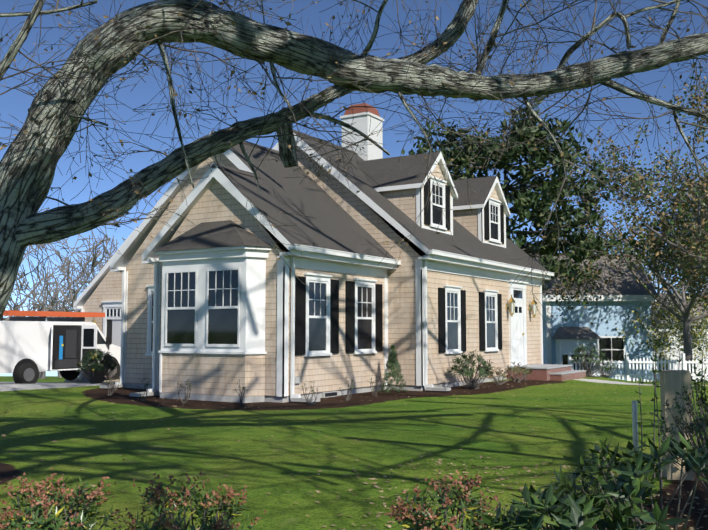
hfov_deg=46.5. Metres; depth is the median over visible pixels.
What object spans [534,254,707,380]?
neighbour houses
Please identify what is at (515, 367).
shrub
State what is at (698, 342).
birch leaves
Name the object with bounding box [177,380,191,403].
shrub
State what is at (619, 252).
tree leaves
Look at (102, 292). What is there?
wing
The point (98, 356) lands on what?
shrub
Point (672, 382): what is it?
yard post
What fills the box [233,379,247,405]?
rose
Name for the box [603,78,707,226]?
tree leaves
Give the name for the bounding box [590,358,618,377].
shrub
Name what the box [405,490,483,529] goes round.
pieris stems
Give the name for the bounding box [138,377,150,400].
shrub
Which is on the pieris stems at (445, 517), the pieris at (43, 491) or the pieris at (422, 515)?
the pieris at (422, 515)
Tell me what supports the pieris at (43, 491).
on the ground
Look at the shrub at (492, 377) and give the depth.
22.96 m
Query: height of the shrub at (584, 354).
1.161 m
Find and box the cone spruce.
[379,344,407,392]
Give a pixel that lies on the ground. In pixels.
(261, 469)
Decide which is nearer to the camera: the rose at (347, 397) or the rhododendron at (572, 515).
the rhododendron at (572, 515)
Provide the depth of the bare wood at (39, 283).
73.16 m
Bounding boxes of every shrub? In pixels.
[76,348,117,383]
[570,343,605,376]
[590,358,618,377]
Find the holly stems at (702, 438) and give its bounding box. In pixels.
[660,384,707,493]
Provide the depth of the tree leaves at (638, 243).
53.25 m
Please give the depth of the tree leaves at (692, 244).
27.67 m
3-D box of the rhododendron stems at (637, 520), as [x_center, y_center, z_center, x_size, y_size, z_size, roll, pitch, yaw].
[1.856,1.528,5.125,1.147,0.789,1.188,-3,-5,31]
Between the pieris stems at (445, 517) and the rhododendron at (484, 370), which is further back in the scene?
the rhododendron at (484, 370)
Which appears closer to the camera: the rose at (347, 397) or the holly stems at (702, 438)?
the holly stems at (702, 438)
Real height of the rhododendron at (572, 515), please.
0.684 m
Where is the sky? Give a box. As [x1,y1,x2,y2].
[0,0,707,375]
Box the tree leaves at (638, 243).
[521,119,707,380]
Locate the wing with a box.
[64,227,137,382]
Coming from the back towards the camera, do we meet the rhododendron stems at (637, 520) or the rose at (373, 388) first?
the rose at (373, 388)
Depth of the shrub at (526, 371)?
24.84 m
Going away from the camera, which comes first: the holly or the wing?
the holly
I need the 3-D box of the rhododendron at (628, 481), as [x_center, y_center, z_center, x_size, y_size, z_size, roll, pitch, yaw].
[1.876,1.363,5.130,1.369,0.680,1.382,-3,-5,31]
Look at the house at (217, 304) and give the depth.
20.62 m
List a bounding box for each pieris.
[0,468,131,529]
[112,470,265,529]
[384,469,499,529]
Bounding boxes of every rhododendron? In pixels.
[447,350,492,388]
[476,482,653,529]
[539,432,707,529]
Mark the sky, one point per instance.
(14, 102)
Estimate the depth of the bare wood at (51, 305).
62.07 m
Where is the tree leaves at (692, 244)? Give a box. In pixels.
[626,57,707,292]
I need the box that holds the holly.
[655,357,707,439]
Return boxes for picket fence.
[568,353,707,381]
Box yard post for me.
[632,370,694,480]
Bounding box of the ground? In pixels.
[0,376,707,529]
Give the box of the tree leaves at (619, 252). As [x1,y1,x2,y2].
[607,239,663,332]
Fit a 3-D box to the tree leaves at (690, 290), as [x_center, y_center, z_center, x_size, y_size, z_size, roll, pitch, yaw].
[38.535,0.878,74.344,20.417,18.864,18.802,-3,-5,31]
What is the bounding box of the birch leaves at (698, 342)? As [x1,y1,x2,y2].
[652,287,707,373]
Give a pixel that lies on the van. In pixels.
(62, 343)
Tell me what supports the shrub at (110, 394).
on the ground
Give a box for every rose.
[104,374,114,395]
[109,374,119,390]
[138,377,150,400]
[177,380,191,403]
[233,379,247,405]
[301,380,317,404]
[339,378,354,400]
[368,375,383,395]
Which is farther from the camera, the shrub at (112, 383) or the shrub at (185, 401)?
the shrub at (112, 383)
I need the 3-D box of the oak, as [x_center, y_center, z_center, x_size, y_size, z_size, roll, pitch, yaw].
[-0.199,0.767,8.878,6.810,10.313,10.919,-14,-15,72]
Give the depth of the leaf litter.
8.40 m
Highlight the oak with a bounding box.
[0,0,707,338]
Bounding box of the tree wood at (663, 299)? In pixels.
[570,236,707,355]
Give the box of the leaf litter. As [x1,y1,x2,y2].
[1,376,707,529]
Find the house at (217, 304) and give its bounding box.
[100,103,585,402]
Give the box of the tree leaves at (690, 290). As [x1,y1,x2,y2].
[671,211,707,315]
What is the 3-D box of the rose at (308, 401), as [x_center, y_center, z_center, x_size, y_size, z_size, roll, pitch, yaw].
[-0.873,2.586,16.614,0.358,0.514,0.438,-3,-5,31]
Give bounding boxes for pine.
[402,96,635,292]
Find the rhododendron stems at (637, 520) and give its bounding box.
[557,449,707,529]
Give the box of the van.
[0,310,120,383]
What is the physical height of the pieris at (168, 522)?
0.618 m

